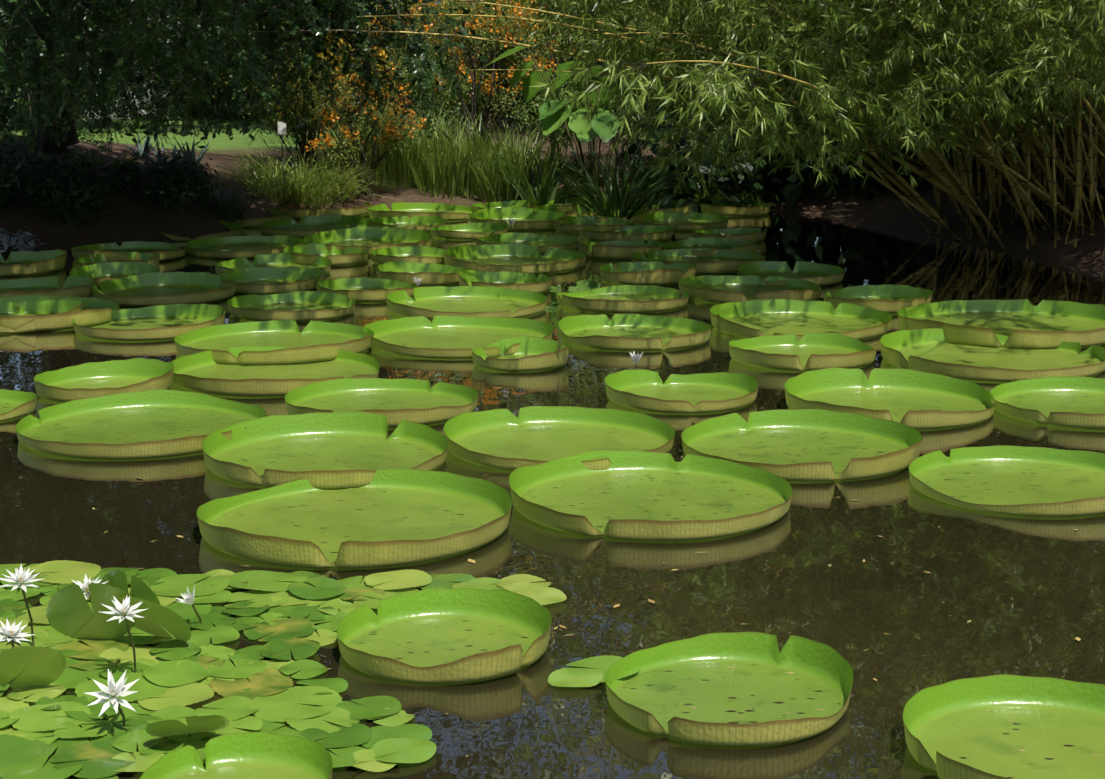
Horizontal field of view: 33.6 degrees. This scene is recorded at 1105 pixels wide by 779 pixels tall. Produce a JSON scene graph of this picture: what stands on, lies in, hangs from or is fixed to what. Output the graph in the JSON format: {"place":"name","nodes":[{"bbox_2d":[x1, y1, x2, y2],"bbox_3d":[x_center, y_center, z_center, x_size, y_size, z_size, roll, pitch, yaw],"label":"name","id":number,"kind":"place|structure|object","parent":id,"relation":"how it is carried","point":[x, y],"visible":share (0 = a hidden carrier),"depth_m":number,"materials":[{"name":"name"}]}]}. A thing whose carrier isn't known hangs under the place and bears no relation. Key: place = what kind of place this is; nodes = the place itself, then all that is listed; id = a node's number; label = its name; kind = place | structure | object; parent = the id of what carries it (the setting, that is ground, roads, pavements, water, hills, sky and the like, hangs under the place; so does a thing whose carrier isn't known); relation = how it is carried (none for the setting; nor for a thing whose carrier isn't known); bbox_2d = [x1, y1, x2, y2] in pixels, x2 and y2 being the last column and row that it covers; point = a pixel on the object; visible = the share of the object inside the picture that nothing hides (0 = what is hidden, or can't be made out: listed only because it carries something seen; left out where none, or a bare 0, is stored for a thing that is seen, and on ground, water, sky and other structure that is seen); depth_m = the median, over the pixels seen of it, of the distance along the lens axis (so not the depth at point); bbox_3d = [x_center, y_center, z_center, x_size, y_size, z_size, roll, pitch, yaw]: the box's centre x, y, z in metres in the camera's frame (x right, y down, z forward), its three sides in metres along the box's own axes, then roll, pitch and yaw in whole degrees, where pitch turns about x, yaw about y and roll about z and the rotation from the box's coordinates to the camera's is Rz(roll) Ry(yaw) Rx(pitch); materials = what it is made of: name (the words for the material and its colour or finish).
{"place":"outdoors","nodes":[
{"label":"outdoors","id":0,"kind":"place"},
{"bbox_2d":[110,34,229,117],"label":"leaves","id":1,"kind":"object","parent":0,"point":[228,104],"depth_m":46.29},
{"bbox_2d":[0,206,1104,778],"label":"water","id":2,"kind":"structure","parent":0,"point":[1026,594],"depth_m":9.85,"materials":[{"name":"liquid"}]},
{"bbox_2d":[0,389,36,420],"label":"giant lily pad","id":3,"kind":"object","parent":2,"relation":"on","point":[14,404],"visible":1,"depth_m":13.66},
{"bbox_2d":[0,249,66,275],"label":"giant lily pad","id":4,"kind":"object","parent":2,"relation":"on","point":[21,263],"visible":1,"depth_m":21.14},
{"bbox_2d":[0,299,82,332],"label":"giant lily pad","id":5,"kind":"object","parent":2,"relation":"on","point":[63,306],"visible":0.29,"depth_m":17.99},
{"bbox_2d":[0,276,93,297],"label":"giant lily pad","id":6,"kind":"object","parent":2,"relation":"on","point":[73,286],"visible":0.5,"depth_m":19.66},
{"bbox_2d":[0,295,118,330],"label":"giant lily pad","id":7,"kind":"object","parent":2,"relation":"on","point":[95,311],"visible":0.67,"depth_m":17.23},
{"bbox_2d":[33,358,173,401],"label":"giant lily pad","id":8,"kind":"object","parent":2,"relation":"on","point":[87,380],"visible":0.77,"depth_m":14.55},
{"bbox_2d":[69,262,159,287],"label":"giant lily pad","id":9,"kind":"object","parent":2,"relation":"on","point":[98,273],"visible":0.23,"depth_m":20.61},
{"bbox_2d":[74,252,159,270],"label":"giant lily pad","id":10,"kind":"object","parent":2,"relation":"on","point":[148,258],"visible":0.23,"depth_m":21.64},
{"bbox_2d":[71,241,185,261],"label":"giant lily pad","id":11,"kind":"object","parent":2,"relation":"on","point":[115,251],"visible":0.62,"depth_m":22.81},
{"bbox_2d":[16,389,265,459],"bbox_3d":[-2.868,0.235,12.811,1.708,0.137,1.743,0,11,-1],"label":"giant lily pad","id":12,"kind":"object","parent":2,"relation":"on","point":[158,423],"visible":0.9,"depth_m":13.04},
{"bbox_2d":[72,304,224,340],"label":"giant lily pad","id":13,"kind":"object","parent":2,"relation":"on","point":[162,322],"visible":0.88,"depth_m":17.41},
{"bbox_2d":[92,272,236,305],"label":"giant lily pad","id":14,"kind":"object","parent":2,"relation":"on","point":[156,288],"visible":0.9,"depth_m":19.53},
{"bbox_2d":[160,221,243,240],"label":"giant lily pad","id":15,"kind":"object","parent":2,"relation":"on","point":[237,229],"visible":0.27,"depth_m":24.24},
{"bbox_2d":[140,732,332,778],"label":"giant lily pad","id":16,"kind":"object","parent":2,"relation":"on","point":[257,755],"visible":1,"depth_m":7.03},
{"bbox_2d":[184,235,304,257],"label":"giant lily pad","id":17,"kind":"object","parent":2,"relation":"on","point":[236,247],"visible":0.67,"depth_m":23.36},
{"bbox_2d":[232,209,289,226],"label":"giant lily pad","id":18,"kind":"object","parent":2,"relation":"on","point":[256,222],"visible":0.38,"depth_m":25.67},
{"bbox_2d":[220,266,323,293],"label":"giant lily pad","id":19,"kind":"object","parent":2,"relation":"on","point":[260,280],"visible":0.92,"depth_m":20.14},
{"bbox_2d":[215,252,331,276],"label":"giant lily pad","id":20,"kind":"object","parent":2,"relation":"on","point":[278,260],"visible":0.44,"depth_m":21.53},
{"bbox_2d":[168,346,378,396],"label":"giant lily pad","id":21,"kind":"object","parent":2,"relation":"on","point":[202,372],"visible":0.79,"depth_m":14.96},
{"bbox_2d":[174,320,373,364],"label":"giant lily pad","id":22,"kind":"object","parent":2,"relation":"on","point":[315,341],"visible":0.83,"depth_m":16.42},
{"bbox_2d":[227,291,355,321],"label":"giant lily pad","id":23,"kind":"object","parent":2,"relation":"on","point":[299,306],"visible":0.96,"depth_m":18.39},
{"bbox_2d":[260,215,373,236],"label":"giant lily pad","id":24,"kind":"object","parent":2,"relation":"on","point":[309,225],"visible":0.67,"depth_m":25.68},
{"bbox_2d":[277,202,370,218],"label":"giant lily pad","id":25,"kind":"object","parent":2,"relation":"on","point":[300,213],"visible":0.42,"depth_m":26.77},
{"bbox_2d":[202,411,447,488],"bbox_3d":[-1.481,0.388,11.969,1.595,0.168,1.595,0,11,-1],"label":"giant lily pad","id":26,"kind":"object","parent":2,"relation":"on","point":[338,450],"visible":0.94,"depth_m":12.25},
{"bbox_2d":[284,243,367,265],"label":"giant lily pad","id":27,"kind":"object","parent":2,"relation":"on","point":[348,256],"visible":0.71,"depth_m":21.84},
{"bbox_2d":[197,468,511,568],"bbox_3d":[-1.117,0.694,10.415,1.773,0.179,1.795,0,11,-1],"label":"giant lily pad","id":28,"kind":"object","parent":2,"relation":"on","point":[391,517],"visible":0.98,"depth_m":10.51,"materials":[{"name":"plant"}]},
{"bbox_2d":[299,226,431,255],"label":"giant lily pad","id":29,"kind":"object","parent":2,"relation":"on","point":[367,238],"visible":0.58,"depth_m":23.90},
{"bbox_2d":[316,277,416,301],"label":"giant lily pad","id":30,"kind":"object","parent":2,"relation":"on","point":[359,289],"visible":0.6,"depth_m":19.54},
{"bbox_2d":[285,378,477,427],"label":"giant lily pad","id":31,"kind":"object","parent":2,"relation":"on","point":[395,401],"visible":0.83,"depth_m":13.89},
{"bbox_2d":[9,206,759,726],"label":"flower stems","id":32,"kind":"object","parent":2,"relation":"in","point":[125,622],"visible":0.33,"depth_m":8.04,"materials":[{"name":"green"}]},
{"bbox_2d":[10,361,637,695],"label":"flower centers","id":33,"kind":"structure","parent":32,"relation":"on","point":[20,578],"depth_m":7.94,"materials":[{"name":"yellow"}]},
{"bbox_2d":[0,193,763,715],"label":"water lily flowers","id":34,"kind":"object","parent":32,"relation":"on","point":[120,687],"visible":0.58,"depth_m":7.91,"materials":[{"name":"white"}]},
{"bbox_2d":[369,215,444,230],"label":"giant lily pad","id":35,"kind":"object","parent":2,"relation":"on","point":[424,223],"visible":0.69,"depth_m":25.94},
{"bbox_2d":[370,246,455,264],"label":"giant lily pad","id":36,"kind":"object","parent":2,"relation":"on","point":[423,254],"visible":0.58,"depth_m":22.33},
{"bbox_2d":[376,261,466,285],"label":"giant lily pad","id":37,"kind":"object","parent":2,"relation":"on","point":[432,274],"visible":0.88,"depth_m":20.09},
{"bbox_2d":[368,202,474,220],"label":"giant lily pad","id":38,"kind":"object","parent":2,"relation":"on","point":[448,212],"visible":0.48,"depth_m":27.66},
{"bbox_2d":[337,588,551,683],"bbox_3d":[-0.494,1.115,8.377,0.982,0.156,0.988,0,11,-1],"label":"giant lily pad","id":39,"kind":"object","parent":2,"relation":"on","point":[443,635],"visible":1,"depth_m":8.54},
{"bbox_2d":[364,315,552,358],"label":"giant lily pad","id":40,"kind":"object","parent":2,"relation":"on","point":[449,337],"visible":0.85,"depth_m":16.78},
{"bbox_2d":[386,286,546,319],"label":"giant lily pad","id":41,"kind":"object","parent":2,"relation":"on","point":[429,303],"visible":0.92,"depth_m":18.68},
{"bbox_2d":[430,222,507,239],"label":"giant lily pad","id":42,"kind":"object","parent":2,"relation":"on","point":[471,231],"visible":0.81,"depth_m":24.96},
{"bbox_2d":[0,399,1008,778],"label":"water lily pads","id":43,"kind":"object","parent":2,"relation":"on","point":[80,633],"visible":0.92,"depth_m":8.05,"materials":[{"name":"plant"}]},
{"bbox_2d":[458,270,551,292],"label":"giant lily pad","id":44,"kind":"object","parent":2,"relation":"on","point":[540,283],"visible":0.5,"depth_m":19.97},
{"bbox_2d":[471,200,538,210],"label":"giant lily pad","id":45,"kind":"object","parent":2,"relation":"on","point":[511,203],"visible":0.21,"depth_m":28.21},
{"bbox_2d":[443,244,585,273],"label":"giant lily pad","id":46,"kind":"object","parent":2,"relation":"on","point":[509,258],"visible":0.92,"depth_m":22.07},
{"bbox_2d":[469,207,566,229],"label":"giant lily pad","id":47,"kind":"object","parent":2,"relation":"on","point":[526,218],"visible":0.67,"depth_m":26.41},
{"bbox_2d":[471,336,569,371],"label":"giant lily pad","id":48,"kind":"object","parent":2,"relation":"on","point":[534,353],"visible":0.96,"depth_m":15.23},
{"bbox_2d":[475,232,577,253],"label":"giant lily pad","id":49,"kind":"object","parent":2,"relation":"on","point":[543,243],"visible":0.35,"depth_m":23.77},
{"bbox_2d":[13,358,1080,756],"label":"floating litter","id":50,"kind":"object","parent":2,"relation":"on","point":[579,576],"visible":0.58,"depth_m":9.08,"materials":[{"name":"beige plant"}]},
{"bbox_2d":[443,406,674,470],"bbox_3d":[0.045,0.320,12.361,1.564,0.148,1.532,0,11,-1],"label":"giant lily pad","id":51,"kind":"object","parent":2,"relation":"on","point":[504,439],"visible":0.75,"depth_m":12.68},
{"bbox_2d":[533,197,592,212],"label":"giant lily pad","id":52,"kind":"object","parent":2,"relation":"on","point":[568,208],"visible":0.27,"depth_m":27.53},
{"bbox_2d":[534,203,596,216],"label":"giant lily pad","id":53,"kind":"object","parent":2,"relation":"on","point":[551,207],"visible":0.21,"depth_m":27.45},
{"bbox_2d":[554,216,630,232],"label":"giant lily pad","id":54,"kind":"object","parent":2,"relation":"on","point":[574,224],"visible":0.65,"depth_m":25.75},
{"bbox_2d":[577,209,644,223],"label":"giant lily pad","id":55,"kind":"object","parent":2,"relation":"on","point":[638,215],"visible":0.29,"depth_m":26.14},
{"bbox_2d":[578,239,661,258],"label":"giant lily pad","id":56,"kind":"object","parent":2,"relation":"on","point":[620,249],"visible":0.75,"depth_m":22.22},
{"bbox_2d":[556,285,688,312],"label":"giant lily pad","id":57,"kind":"object","parent":2,"relation":"on","point":[632,299],"visible":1,"depth_m":18.40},
{"bbox_2d":[579,225,673,241],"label":"giant lily pad","id":58,"kind":"object","parent":2,"relation":"on","point":[647,233],"visible":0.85,"depth_m":24.12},
{"bbox_2d":[558,314,711,350],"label":"giant lily pad","id":59,"kind":"object","parent":2,"relation":"on","point":[628,332],"visible":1,"depth_m":16.89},
{"bbox_2d":[599,261,696,284],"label":"giant lily pad","id":60,"kind":"object","parent":2,"relation":"on","point":[645,273],"visible":0.9,"depth_m":20.08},
{"bbox_2d":[607,200,693,214],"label":"giant lily pad","id":61,"kind":"object","parent":2,"relation":"on","point":[664,209],"visible":0.25,"depth_m":27.24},
{"bbox_2d":[509,450,791,540],"bbox_3d":[0.582,0.608,10.898,1.681,0.159,1.695,0,11,-1],"label":"giant lily pad","id":62,"kind":"object","parent":2,"relation":"on","point":[640,496],"visible":0.98,"depth_m":11.06,"materials":[{"name":"plant"}]},
{"bbox_2d":[634,211,727,230],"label":"giant lily pad","id":63,"kind":"object","parent":2,"relation":"on","point":[678,221],"visible":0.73,"depth_m":26.28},
{"bbox_2d":[605,369,758,412],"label":"giant lily pad","id":64,"kind":"object","parent":2,"relation":"on","point":[643,390],"visible":1,"depth_m":14.16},
{"bbox_2d":[632,248,765,273],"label":"giant lily pad","id":65,"kind":"object","parent":2,"relation":"on","point":[724,261],"visible":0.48,"depth_m":22.05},
{"bbox_2d":[661,237,754,256],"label":"giant lily pad","id":66,"kind":"object","parent":2,"relation":"on","point":[718,244],"visible":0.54,"depth_m":23.32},
{"bbox_2d":[605,632,852,746],"bbox_3d":[0.747,1.248,7.721,1.052,0.154,1.065,0,11,-1],"label":"giant lily pad","id":67,"kind":"object","parent":2,"relation":"on","point":[737,689],"visible":1,"depth_m":7.86,"materials":[{"name":"plant"}]},
{"bbox_2d":[692,227,766,241],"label":"giant lily pad","id":68,"kind":"object","parent":2,"relation":"on","point":[749,233],"visible":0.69,"depth_m":24.16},
{"bbox_2d":[700,202,770,215],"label":"giant lily pad","id":69,"kind":"object","parent":2,"relation":"on","point":[722,209],"visible":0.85,"depth_m":27.15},
{"bbox_2d":[678,275,821,303],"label":"giant lily pad","id":70,"kind":"object","parent":2,"relation":"on","point":[719,289],"visible":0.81,"depth_m":19.56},
{"bbox_2d":[737,261,844,285],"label":"giant lily pad","id":71,"kind":"object","parent":2,"relation":"on","point":[818,274],"visible":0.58,"depth_m":20.82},
{"bbox_2d":[710,299,891,339],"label":"giant lily pad","id":72,"kind":"object","parent":2,"relation":"on","point":[799,319],"visible":0.85,"depth_m":17.61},
{"bbox_2d":[681,409,922,481],"bbox_3d":[1.653,0.347,12.162,1.586,0.173,1.607,0,11,-1],"label":"giant lily pad","id":73,"kind":"object","parent":2,"relation":"on","point":[811,445],"visible":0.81,"depth_m":12.43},
{"bbox_2d":[729,333,876,370],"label":"giant lily pad","id":74,"kind":"object","parent":2,"relation":"on","point":[812,351],"visible":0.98,"depth_m":15.82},
{"bbox_2d":[823,284,932,313],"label":"giant lily pad","id":75,"kind":"object","parent":2,"relation":"on","point":[891,299],"visible":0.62,"depth_m":18.84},
{"bbox_2d":[784,368,994,429],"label":"giant lily pad","id":76,"kind":"object","parent":2,"relation":"on","point":[916,400],"visible":0.79,"depth_m":13.97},
{"bbox_2d":[880,328,1104,381],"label":"giant lily pad","id":77,"kind":"object","parent":2,"relation":"on","point":[930,350],"visible":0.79,"depth_m":15.55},
{"bbox_2d":[897,299,1104,348],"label":"giant lily pad","id":78,"kind":"object","parent":2,"relation":"on","point":[1042,324],"visible":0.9,"depth_m":17.50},
{"bbox_2d":[903,674,1104,778],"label":"giant lily pad","id":79,"kind":"object","parent":2,"relation":"on","point":[1003,726],"visible":1,"depth_m":7.42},
{"bbox_2d":[909,445,1104,516],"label":"giant lily pad","id":80,"kind":"object","parent":2,"relation":"on","point":[1025,481],"visible":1,"depth_m":11.48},
{"bbox_2d":[990,376,1104,429],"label":"giant lily pad","id":81,"kind":"object","parent":2,"relation":"on","point":[1071,401],"visible":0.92,"depth_m":13.86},
{"bbox_2d":[0,37,1104,267],"bbox_3d":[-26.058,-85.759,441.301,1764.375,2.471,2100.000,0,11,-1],"label":"ground","id":82,"kind":"structure","parent":0,"point":[154,221],"depth_m":25.94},
{"bbox_2d":[0,227,44,252],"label":"silver foliage plant","id":83,"kind":"object","parent":82,"relation":"on","point":[12,242],"visible":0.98,"depth_m":22.17,"materials":[{"name":"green plant"}]},
{"bbox_2d":[0,145,228,220],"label":"low bank shrubs","id":84,"kind":"object","parent":82,"relation":"on","point":[164,180],"visible":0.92,"depth_m":23.68,"materials":[{"name":"green plant"}]},
{"bbox_2d":[116,132,252,207],"bbox_3d":[-5.335,-3.216,26.410,1.458,1.026,2.754,-6,13,-29],"label":"grass clump","id":85,"kind":"object","parent":82,"relation":"on","point":[147,146],"visible":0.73,"depth_m":26.84,"materials":[{"name":"green plant"}]},
{"bbox_2d":[73,10,364,118],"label":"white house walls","id":86,"kind":"structure","parent":82,"relation":"on","point":[167,96],"depth_m":46.26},
{"bbox_2d":[0,0,529,168],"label":"tree","id":87,"kind":"object","parent":82,"relation":"on","point":[187,59],"depth_m":20.71,"materials":[{"name":"plant"}]},
{"bbox_2d":[282,134,284,204],"bbox_3d":[-3.967,-3.252,26.929,0.016,1.173,0.014,0,11,-1],"label":"sign post","id":88,"kind":"object","parent":82,"relation":"on","point":[283,164],"visible":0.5,"depth_m":26.90,"materials":[{"name":"grey metal"}]},
{"bbox_2d":[278,122,285,133],"bbox_3d":[-3.967,-3.834,26.798,0.120,0.180,0.010,0,11,-1],"label":"plant label sign","id":89,"kind":"object","parent":88,"relation":"attached to","point":[281,128],"visible":0.86,"depth_m":26.79,"materials":[{"name":"white paint"}]},
{"bbox_2d":[202,138,439,211],"bbox_3d":[-3.752,-3.267,27.633,4.388,1.121,3.977,-9,14,-37],"label":"grass clump","id":90,"kind":"object","parent":82,"relation":"on","point":[329,184],"visible":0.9,"depth_m":27.36,"materials":[{"name":"green plant"}]},
{"bbox_2d":[0,137,711,235],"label":"shore tufts","id":91,"kind":"object","parent":82,"relation":"on","point":[234,212],"visible":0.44,"depth_m":24.23,"materials":[{"name":"green plant"}]},
{"bbox_2d":[0,0,722,130],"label":"understorey foliage","id":92,"kind":"object","parent":82,"relation":"on","point":[509,118],"visible":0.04,"depth_m":37.98,"materials":[{"name":"green plant"}]},
{"bbox_2d":[215,0,580,169],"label":"olive shrub leaves","id":93,"kind":"object","parent":82,"relation":"on","point":[402,141],"visible":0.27,"depth_m":29.28,"materials":[{"name":"green plant"}]},
{"bbox_2d":[3,0,797,208],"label":"shrub","id":94,"kind":"object","parent":82,"relation":"on","point":[473,102],"depth_m":30.23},
{"bbox_2d":[213,22,394,117],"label":"yellow shrub flowers","id":95,"kind":"object","parent":94,"relation":"attached to","point":[380,55],"visible":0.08,"depth_m":28.20,"materials":[{"name":"yellow plant"}]},
{"bbox_2d":[263,0,688,82],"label":"yellow green shrub leaves","id":96,"kind":"object","parent":94,"relation":"attached to","point":[488,26],"visible":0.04,"depth_m":32.60,"materials":[{"name":"green plant"}]},
{"bbox_2d":[148,0,663,131],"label":"tall tree","id":97,"kind":"object","parent":82,"relation":"on","point":[263,117],"depth_m":41.03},
{"bbox_2d":[287,0,577,151],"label":"orange shrub flowers","id":98,"kind":"object","parent":82,"relation":"on","point":[327,139],"visible":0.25,"depth_m":29.30,"materials":[{"name":"orange plant"}]},
{"bbox_2d":[327,101,574,201],"bbox_3d":[-1.563,-3.734,28.830,4.127,1.683,2.216,0,11,-1],"label":"iris stand","id":99,"kind":"object","parent":82,"relation":"on","point":[434,167],"visible":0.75,"depth_m":28.63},
{"bbox_2d":[233,96,710,218],"bbox_3d":[-0.897,-3.767,28.489,8.577,1.883,4.160,8,14,34],"label":"grass clump","id":100,"kind":"object","parent":82,"relation":"on","point":[542,193],"visible":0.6,"depth_m":27.49,"materials":[{"name":"green plant"}]},
{"bbox_2d":[485,46,686,143],"bbox_3d":[0.518,-4.545,28.391,2.608,1.600,2.076,10,15,41],"label":"leaf plant","id":101,"kind":"object","parent":82,"relation":"on","point":[583,130],"visible":0.52,"depth_m":28.29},
{"bbox_2d":[527,47,652,197],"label":"leaf stalks","id":102,"kind":"object","parent":82,"relation":"on","point":[593,172],"visible":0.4,"depth_m":28.62,"materials":[{"name":"green"}]},
{"bbox_2d":[117,0,1104,260],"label":"bamboo canes","id":103,"kind":"object","parent":82,"relation":"on","point":[1083,150],"visible":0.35,"depth_m":22.64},
{"bbox_2d":[571,181,729,208],"bbox_3d":[1.536,-3.038,28.311,2.720,0.473,2.379,-6,13,-27],"label":"fern rachis","id":104,"kind":"object","parent":82,"relation":"on","point":[658,194],"visible":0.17,"depth_m":28.17,"materials":[{"name":"green"}]},
{"bbox_2d":[557,173,753,210],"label":"plants","id":105,"kind":"object","parent":82,"relation":"on","point":[684,192],"visible":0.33,"depth_m":28.23,"materials":[{"name":"green plant"}]},
{"bbox_2d":[478,0,1104,217],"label":"bamboo","id":106,"kind":"object","parent":82,"relation":"on","point":[819,106],"depth_m":18.71,"materials":[{"name":"plant"}]},
{"bbox_2d":[605,0,1085,211],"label":"shrubs","id":107,"kind":"object","parent":82,"relation":"on","point":[791,191],"visible":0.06,"depth_m":27.71,"materials":[{"name":"green plant"}]},
{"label":"fan palm stalks","id":108,"kind":"object","parent":82,"relation":"on","visible":0},
{"bbox_2d":[22,100,143,172],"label":"fan palm leaves","id":109,"kind":"object","parent":108,"relation":"attached to","point":[114,164],"visible":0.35,"depth_m":24.58,"materials":[{"name":"green plant"}]}
]}

